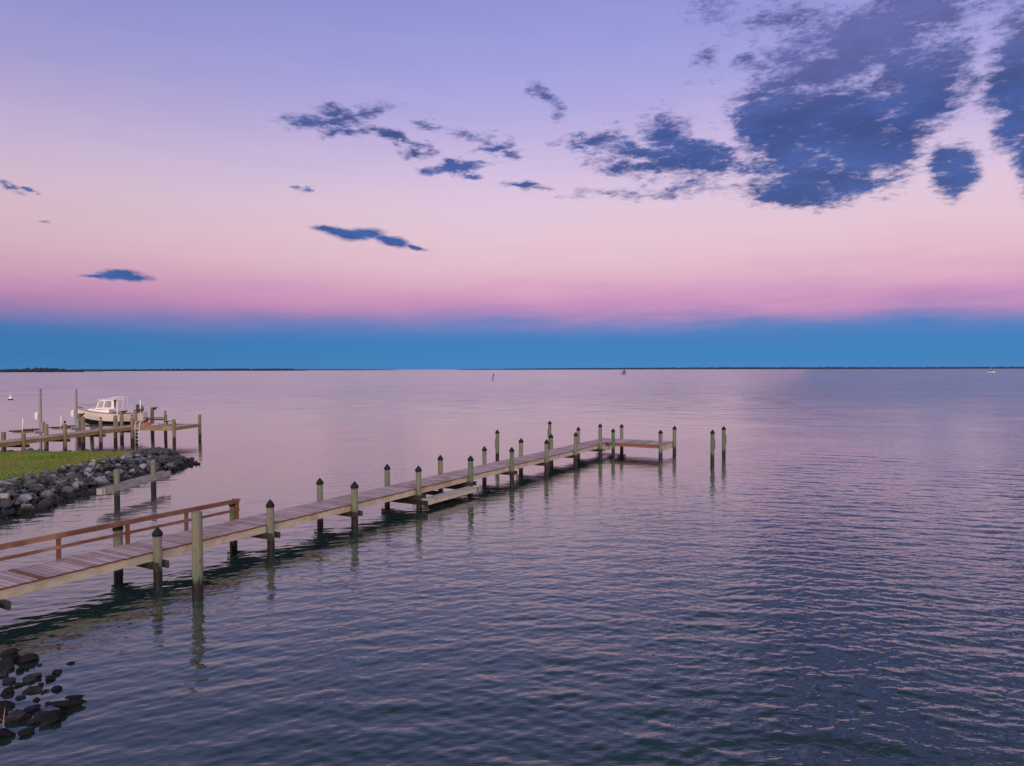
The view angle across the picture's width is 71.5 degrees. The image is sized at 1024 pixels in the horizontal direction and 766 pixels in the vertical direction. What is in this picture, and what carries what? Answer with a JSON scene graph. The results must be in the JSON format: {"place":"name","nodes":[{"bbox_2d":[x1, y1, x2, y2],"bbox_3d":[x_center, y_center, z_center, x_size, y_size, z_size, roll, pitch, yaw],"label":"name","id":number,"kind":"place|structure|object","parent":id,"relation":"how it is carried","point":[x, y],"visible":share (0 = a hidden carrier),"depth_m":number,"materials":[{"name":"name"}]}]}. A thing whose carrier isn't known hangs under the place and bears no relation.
{"place":"outdoors","nodes":[
{"label":"outdoors","id":0,"kind":"place"},
{"bbox_2d":[0,450,165,514],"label":"shore ground","id":1,"kind":"structure","parent":0,"point":[47,464],"depth_m":38.90,"materials":[{"name":"green plant"}]},
{"bbox_2d":[0,493,9,498],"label":"boulder","id":2,"kind":"object","parent":1,"relation":"on","point":[4,495],"visible":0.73,"depth_m":30.08,"materials":[{"name":"beige stone"}]},
{"bbox_2d":[0,498,12,507],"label":"boulder","id":3,"kind":"object","parent":1,"relation":"on","point":[7,503],"visible":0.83,"depth_m":29.67,"materials":[{"name":"grey stone"}]},
{"bbox_2d":[4,482,13,486],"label":"boulder","id":4,"kind":"object","parent":1,"relation":"on","point":[9,484],"visible":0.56,"depth_m":31.57,"materials":[{"name":"grey stone"}]},
{"bbox_2d":[7,510,16,515],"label":"boulder","id":5,"kind":"object","parent":1,"relation":"on","point":[11,512],"visible":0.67,"depth_m":29.35,"materials":[{"name":"grey stone"}]},
{"bbox_2d":[13,494,32,500],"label":"boulder","id":6,"kind":"object","parent":1,"relation":"on","point":[28,497],"visible":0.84,"depth_m":31.01,"materials":[{"name":"grey stone"}]},
{"bbox_2d":[20,504,34,512],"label":"boulder","id":7,"kind":"object","parent":1,"relation":"on","point":[27,508],"visible":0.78,"depth_m":29.86,"materials":[{"name":"grey stone"}]},
{"bbox_2d":[21,479,36,488],"bbox_3d":[-22.252,4.674,32.760,0.550,0.535,0.524,0,1,24],"label":"boulder","id":8,"kind":"object","parent":1,"relation":"on","point":[30,481],"visible":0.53,"depth_m":32.62,"materials":[{"name":"grey stone"}]},
{"bbox_2d":[35,501,50,508],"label":"boulder","id":9,"kind":"object","parent":1,"relation":"on","point":[41,504],"visible":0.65,"depth_m":30.92,"materials":[{"name":"grey stone"}]},
{"bbox_2d":[38,476,53,484],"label":"boulder","id":10,"kind":"object","parent":1,"relation":"on","point":[51,478],"visible":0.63,"depth_m":33.81,"materials":[{"name":"grey stone"}]},
{"bbox_2d":[40,490,54,499],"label":"boulder","id":11,"kind":"object","parent":1,"relation":"on","point":[44,494],"visible":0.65,"depth_m":32.32,"materials":[{"name":"grey stone"}]},
{"bbox_2d":[29,484,44,491],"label":"boulder","id":12,"kind":"object","parent":11,"relation":"on","point":[33,487],"visible":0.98,"depth_m":32.22,"materials":[{"name":"grey stone"}]},
{"bbox_2d":[54,495,63,501],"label":"boulder","id":13,"kind":"object","parent":1,"relation":"on","point":[59,499],"visible":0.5,"depth_m":32.45,"materials":[{"name":"grey stone"}]},
{"bbox_2d":[62,486,78,491],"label":"boulder","id":14,"kind":"object","parent":1,"relation":"on","point":[69,487],"visible":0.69,"depth_m":34.06,"materials":[{"name":"grey stone"}]},
{"bbox_2d":[66,489,75,497],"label":"boulder","id":15,"kind":"object","parent":1,"relation":"on","point":[70,493],"visible":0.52,"depth_m":33.45,"materials":[{"name":"grey stone"}]},
{"bbox_2d":[68,478,82,484],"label":"boulder","id":16,"kind":"object","parent":1,"relation":"on","point":[79,482],"visible":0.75,"depth_m":35.02,"materials":[{"name":"beige stone"}]},
{"bbox_2d":[67,475,77,480],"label":"boulder","id":17,"kind":"object","parent":16,"relation":"on","point":[69,478],"visible":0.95,"depth_m":35.09,"materials":[{"name":"grey stone"}]},
{"bbox_2d":[75,465,82,469],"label":"boulder","id":18,"kind":"object","parent":1,"relation":"on","point":[78,467],"visible":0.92,"depth_m":36.91,"materials":[{"name":"grey stone"}]},
{"bbox_2d":[75,492,84,495],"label":"boulder","id":19,"kind":"object","parent":1,"relation":"on","point":[79,493],"visible":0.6,"depth_m":33.98,"materials":[{"name":"grey stone"}]},
{"bbox_2d":[76,488,89,493],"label":"boulder","id":20,"kind":"object","parent":1,"relation":"on","point":[83,490],"visible":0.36,"depth_m":34.56,"materials":[{"name":"grey stone"}]},
{"bbox_2d":[79,477,89,483],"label":"boulder","id":21,"kind":"object","parent":1,"relation":"on","point":[86,480],"visible":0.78,"depth_m":35.48,"materials":[{"name":"grey stone"}]},
{"bbox_2d":[80,483,88,489],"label":"boulder","id":22,"kind":"object","parent":1,"relation":"on","point":[84,487],"visible":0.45,"depth_m":35.11,"materials":[{"name":"grey stone"}]},
{"bbox_2d":[88,481,97,486],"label":"boulder","id":23,"kind":"object","parent":1,"relation":"on","point":[91,483],"visible":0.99,"depth_m":35.66,"materials":[{"name":"grey stone"}]},
{"bbox_2d":[0,446,199,520],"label":"rubble","id":24,"kind":"object","parent":1,"relation":"on","point":[165,456],"visible":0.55,"depth_m":38.00,"materials":[{"name":"grey stone"}]},
{"bbox_2d":[0,509,8,515],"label":"boulder","id":25,"kind":"object","parent":24,"relation":"on","point":[5,512],"visible":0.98,"depth_m":29.02,"materials":[{"name":"grey stone"}]},
{"bbox_2d":[53,480,63,487],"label":"boulder","id":26,"kind":"object","parent":24,"relation":"on","point":[55,485],"visible":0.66,"depth_m":34.04,"materials":[{"name":"grey stone"}]},
{"bbox_2d":[65,472,74,476],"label":"boulder","id":27,"kind":"object","parent":24,"relation":"on","point":[70,473],"visible":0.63,"depth_m":35.78,"materials":[{"name":"grey stone"}]},
{"bbox_2d":[84,467,91,472],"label":"boulder","id":28,"kind":"object","parent":24,"relation":"on","point":[89,469],"visible":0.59,"depth_m":37.15,"materials":[{"name":"grey stone"}]},
{"bbox_2d":[93,476,109,484],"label":"boulder","id":29,"kind":"object","parent":1,"relation":"on","point":[98,479],"visible":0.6,"depth_m":36.28,"materials":[{"name":"grey stone"}]},
{"bbox_2d":[98,480,112,487],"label":"boulder","id":30,"kind":"object","parent":1,"relation":"on","point":[102,483],"visible":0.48,"depth_m":36.08,"materials":[{"name":"grey stone"}]},
{"bbox_2d":[103,463,110,468],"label":"boulder","id":31,"kind":"object","parent":1,"relation":"on","point":[105,465],"visible":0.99,"depth_m":38.56,"materials":[{"name":"grey stone"}]},
{"bbox_2d":[121,475,133,480],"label":"boulder","id":32,"kind":"object","parent":1,"relation":"on","point":[126,477],"visible":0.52,"depth_m":38.11,"materials":[{"name":"grey stone"}]},
{"bbox_2d":[139,463,146,468],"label":"boulder","id":33,"kind":"object","parent":1,"relation":"on","point":[143,466],"visible":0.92,"depth_m":40.43,"materials":[{"name":"grey stone"}]},
{"bbox_2d":[166,465,175,470],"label":"boulder","id":34,"kind":"object","parent":1,"relation":"on","point":[169,467],"visible":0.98,"depth_m":42.39,"materials":[{"name":"grey stone"}]},
{"bbox_2d":[0,368,1023,765],"bbox_3d":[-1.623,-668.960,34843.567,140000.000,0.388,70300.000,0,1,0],"label":"water","id":35,"kind":"structure","parent":0,"point":[818,568],"depth_m":20.11,"materials":[{"name":"blue liquid"}]},
{"bbox_2d":[0,670,8,677],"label":"boulder","id":36,"kind":"object","parent":35,"relation":"on","point":[4,673],"visible":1,"depth_m":13.96,"materials":[{"name":"stone"}]},
{"bbox_2d":[0,711,8,718],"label":"boulder","id":37,"kind":"object","parent":35,"relation":"on","point":[2,714],"visible":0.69,"depth_m":12.26,"materials":[{"name":"stone"}]},
{"bbox_2d":[0,658,14,670],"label":"boulder","id":38,"kind":"object","parent":35,"relation":"on","point":[6,663],"visible":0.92,"depth_m":14.30,"materials":[{"name":"stone"}]},
{"bbox_2d":[0,700,14,709],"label":"boulder","id":39,"kind":"object","parent":35,"relation":"in","point":[5,704],"visible":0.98,"depth_m":12.65,"materials":[{"name":"stone"}]},
{"bbox_2d":[0,685,14,695],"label":"boulder","id":40,"kind":"object","parent":35,"relation":"in","point":[7,690],"visible":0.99,"depth_m":13.17,"materials":[{"name":"stone"}]},
{"bbox_2d":[0,728,15,737],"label":"boulder","id":41,"kind":"object","parent":35,"relation":"in","point":[4,732],"visible":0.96,"depth_m":11.63,"materials":[{"name":"stone"}]},
{"bbox_2d":[2,677,15,684],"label":"boulder","id":42,"kind":"object","parent":35,"relation":"on","point":[7,680],"visible":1,"depth_m":13.66,"materials":[{"name":"stone"}]},
{"bbox_2d":[0,648,18,655],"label":"boulder","id":43,"kind":"object","parent":35,"relation":"in","point":[10,651],"visible":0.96,"depth_m":15.00,"materials":[{"name":"stone"}]},
{"bbox_2d":[4,709,26,722],"bbox_3d":[-8.527,5.763,12.213,0.352,0.267,0.364,-7,6,-25],"label":"boulder","id":44,"kind":"object","parent":35,"relation":"in","point":[16,715],"visible":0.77,"depth_m":12.13,"materials":[{"name":"stone"}]},
{"bbox_2d":[11,655,20,660],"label":"boulder","id":45,"kind":"object","parent":35,"relation":"in","point":[15,658],"visible":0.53,"depth_m":14.69,"materials":[{"name":"stone"}]},
{"bbox_2d":[16,667,23,671],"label":"boulder","id":46,"kind":"object","parent":35,"relation":"in","point":[20,669],"visible":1,"depth_m":14.16,"materials":[{"name":"stone"}]},
{"bbox_2d":[15,695,25,699],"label":"boulder","id":47,"kind":"object","parent":35,"relation":"on","point":[18,697],"visible":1,"depth_m":12.99,"materials":[{"name":"stone"}]},
{"bbox_2d":[17,728,34,736],"bbox_3d":[-8.022,5.774,11.749,0.180,0.113,0.246,1,2,44],"label":"boulder","id":48,"kind":"object","parent":35,"relation":"on","point":[25,732],"visible":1,"depth_m":11.71,"materials":[{"name":"stone"}]},
{"bbox_2d":[9,389,44,448],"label":"watercraft lift","id":49,"kind":"object","parent":35,"relation":"in","point":[40,429],"visible":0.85,"depth_m":50.57,"materials":[{"name":"grey metal"}]},
{"bbox_2d":[16,653,38,663],"bbox_3d":[-9.981,5.713,14.669,0.390,0.259,0.287,-12,6,-23],"label":"boulder","id":50,"kind":"object","parent":35,"relation":"in","point":[28,658],"visible":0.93,"depth_m":14.59,"materials":[{"name":"stone"}]},
{"bbox_2d":[22,677,36,683],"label":"boulder","id":51,"kind":"object","parent":35,"relation":"on","point":[29,680],"visible":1,"depth_m":13.67,"materials":[{"name":"stone"}]},
{"bbox_2d":[23,704,40,712],"bbox_3d":[-8.497,5.755,12.564,0.224,0.100,0.303,0,1,16],"label":"boulder","id":52,"kind":"object","parent":35,"relation":"on","point":[31,708],"visible":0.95,"depth_m":12.53,"materials":[{"name":"stone"}]},
{"bbox_2d":[22,685,42,694],"bbox_3d":[-8.979,5.751,13.298,0.347,0.079,0.255,-13,17,-37],"label":"boulder","id":53,"kind":"object","parent":35,"relation":"on","point":[34,689],"visible":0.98,"depth_m":13.27,"materials":[{"name":"stone"}]},
{"bbox_2d":[23,672,41,679],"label":"boulder","id":54,"kind":"object","parent":35,"relation":"in","point":[32,675],"visible":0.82,"depth_m":13.85,"materials":[{"name":"stone"}]},
{"bbox_2d":[25,717,41,724],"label":"boulder","id":55,"kind":"object","parent":35,"relation":"on","point":[37,720],"visible":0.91,"depth_m":12.06,"materials":[{"name":"stone"}]},
{"bbox_2d":[33,710,48,717],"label":"boulder","id":56,"kind":"object","parent":35,"relation":"on","point":[42,713],"visible":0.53,"depth_m":12.32,"materials":[{"name":"stone"}]},
{"bbox_2d":[39,721,50,729],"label":"boulder","id":57,"kind":"object","parent":35,"relation":"in","point":[43,724],"visible":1,"depth_m":11.94,"materials":[{"name":"stone"}]},
{"bbox_2d":[39,710,60,724],"bbox_3d":[-7.887,5.760,12.147,0.318,0.274,0.407,-1,1,-33],"label":"boulder","id":58,"kind":"object","parent":35,"relation":"in","point":[52,717],"visible":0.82,"depth_m":12.09,"materials":[{"name":"stone"}]},
{"bbox_2d":[45,675,55,680],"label":"boulder","id":59,"kind":"object","parent":35,"relation":"on","point":[50,678],"visible":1,"depth_m":13.76,"materials":[{"name":"stone"}]},
{"bbox_2d":[52,669,61,673],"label":"boulder","id":60,"kind":"object","parent":35,"relation":"on","point":[55,671],"visible":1,"depth_m":14.05,"materials":[{"name":"stone"}]},
{"bbox_2d":[51,685,62,690],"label":"boulder","id":61,"kind":"object","parent":35,"relation":"in","point":[57,687],"visible":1,"depth_m":13.33,"materials":[{"name":"stone"}]},
{"bbox_2d":[60,715,67,720],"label":"boulder","id":62,"kind":"object","parent":35,"relation":"on","point":[63,717],"visible":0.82,"depth_m":12.22,"materials":[{"name":"stone"}]},
{"bbox_2d":[49,389,80,448],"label":"watercraft lift","id":63,"kind":"object","parent":35,"relation":"in","point":[77,425],"visible":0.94,"depth_m":54.39,"materials":[{"name":"grey metal"}]},
{"bbox_2d":[49,699,86,708],"bbox_3d":[-7.902,5.718,12.654,0.587,0.172,0.221,6,2,-18],"label":"boulder","id":64,"kind":"object","parent":35,"relation":"on","point":[67,704],"visible":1,"depth_m":12.61,"materials":[{"name":"stone"}]},
{"bbox_2d":[64,695,83,699],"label":"boulder","id":65,"kind":"object","parent":35,"relation":"on","point":[69,697],"visible":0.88,"depth_m":12.91,"materials":[{"name":"stone"}]},
{"bbox_2d":[0,411,201,451],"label":"pier","id":66,"kind":"structure","parent":35,"relation":"in","point":[23,442],"depth_m":53.64,"materials":[{"name":"brown wood"}]},
{"bbox_2d":[135,421,143,444],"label":"swim ladder","id":67,"kind":"object","parent":66,"relation":"attached to","point":[139,431],"visible":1,"depth_m":56.84,"materials":[{"name":"white metal"}]},
{"bbox_2d":[78,400,157,442],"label":"cradle lift","id":68,"kind":"object","parent":35,"relation":"in","point":[122,413],"visible":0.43,"depth_m":59.52,"materials":[{"name":"wood"}]},
{"bbox_2d":[77,396,147,424],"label":"cabin boat","id":69,"kind":"object","parent":68,"relation":"on","point":[104,408],"visible":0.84,"depth_m":59.92,"materials":[{"name":"paint"}]},
{"bbox_2d":[96,460,170,502],"bbox_3d":[-17.916,5.338,33.913,0.395,2.900,5.644,0,1,2],"label":"timber frame","id":70,"kind":"object","parent":35,"relation":"in","point":[117,486],"visible":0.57,"depth_m":33.16,"materials":[{"name":"grey wood"}]},
{"bbox_2d":[191,511,203,592],"bbox_3d":[-8.507,5.264,19.242,0.280,3.570,0.299,0,1,0],"label":"mooring pile","id":71,"kind":"object","parent":35,"relation":"in","point":[197,548],"visible":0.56,"depth_m":19.12,"materials":[{"name":"green wood"}]},
{"bbox_2d":[0,424,676,609],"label":"pier","id":72,"kind":"structure","parent":35,"relation":"in","point":[151,553],"depth_m":23.72,"materials":[{"name":"brown wood"}]},
{"bbox_2d":[495,430,499,459],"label":"mooring pile","id":73,"kind":"object","parent":35,"relation":"in","point":[497,432],"visible":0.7,"depth_m":47.01,"materials":[{"name":"green wood"}]},
{"bbox_2d":[547,421,551,440],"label":"mooring pile","id":74,"kind":"object","parent":35,"relation":"in","point":[549,429],"visible":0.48,"depth_m":52.95,"materials":[{"name":"green wood"}]},
{"bbox_2d":[564,369,628,369],"bbox_3d":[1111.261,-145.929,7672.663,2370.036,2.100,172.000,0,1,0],"label":"shore","id":75,"kind":"structure","parent":35,"relation":"on","point":[602,369],"depth_m":7590.61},
{"bbox_2d":[502,367,716,369],"bbox_3d":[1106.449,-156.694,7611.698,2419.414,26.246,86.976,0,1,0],"label":"wood","id":76,"kind":"object","parent":75,"relation":"on","point":[609,368],"visible":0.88,"depth_m":7586.07,"materials":[{"name":"green plant"}]},
{"bbox_2d":[710,430,714,462],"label":"mooring pile","id":77,"kind":"object","parent":35,"relation":"in","point":[712,443],"visible":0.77,"depth_m":45.14,"materials":[{"name":"green wood"}]},
{"bbox_2d":[722,426,726,456],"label":"mooring pile","id":78,"kind":"object","parent":35,"relation":"in","point":[724,439],"visible":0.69,"depth_m":48.44,"materials":[{"name":"green wood"}]},
{"bbox_2d":[0,0,1023,369],"label":"sky","id":79,"kind":"structure","parent":0,"point":[185,184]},
{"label":"boulder","id":80,"kind":"object","parent":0,"visible":0},
{"bbox_2d":[42,469,49,474],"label":"boulder","id":81,"kind":"object","parent":80,"relation":"on","point":[45,471],"visible":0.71,"depth_m":34.85,"materials":[{"name":"grey stone"}]},
{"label":"far shore","id":82,"kind":"structure","parent":0,"visible":0},
{"bbox_2d":[0,367,83,371],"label":"wood","id":83,"kind":"object","parent":82,"relation":"on","point":[36,369],"visible":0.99,"depth_m":2295.58,"materials":[{"name":"green plant"}]},
{"bbox_3d":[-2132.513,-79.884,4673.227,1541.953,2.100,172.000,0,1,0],"label":"far shore","id":84,"kind":"structure","parent":0,"visible":0},
{"bbox_2d":[67,368,301,370],"bbox_3d":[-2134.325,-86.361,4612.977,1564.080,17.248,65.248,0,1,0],"label":"wood","id":85,"kind":"object","parent":84,"relation":"on","point":[243,369],"visible":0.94,"depth_m":4592.46,"materials":[{"name":"green plant"}]},
{"bbox_3d":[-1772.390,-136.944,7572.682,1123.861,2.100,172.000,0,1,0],"label":"far shore","id":86,"kind":"structure","parent":0,"visible":0},
{"bbox_2d":[297,369,379,369],"bbox_3d":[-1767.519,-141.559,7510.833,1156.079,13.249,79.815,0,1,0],"label":"wood","id":87,"kind":"object","parent":86,"relation":"on","point":[337,369],"visible":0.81,"depth_m":7488.61,"materials":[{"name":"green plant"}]},
{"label":"far shore","id":88,"kind":"structure","parent":0,"visible":0},
{"bbox_2d":[458,369,501,369],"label":"wood","id":89,"kind":"object","parent":88,"relation":"on","point":[479,369],"visible":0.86,"depth_m":8481.64,"materials":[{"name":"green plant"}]},
{"bbox_3d":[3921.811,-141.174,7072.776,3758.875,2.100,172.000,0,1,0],"label":"far shore","id":90,"kind":"structure","parent":0,"visible":0},
{"bbox_2d":[716,367,1023,368],"bbox_3d":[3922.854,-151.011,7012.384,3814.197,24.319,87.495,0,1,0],"label":"wood","id":91,"kind":"object","parent":90,"relation":"on","point":[865,367],"visible":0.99,"depth_m":6987.03,"materials":[{"name":"green plant"}]}
]}

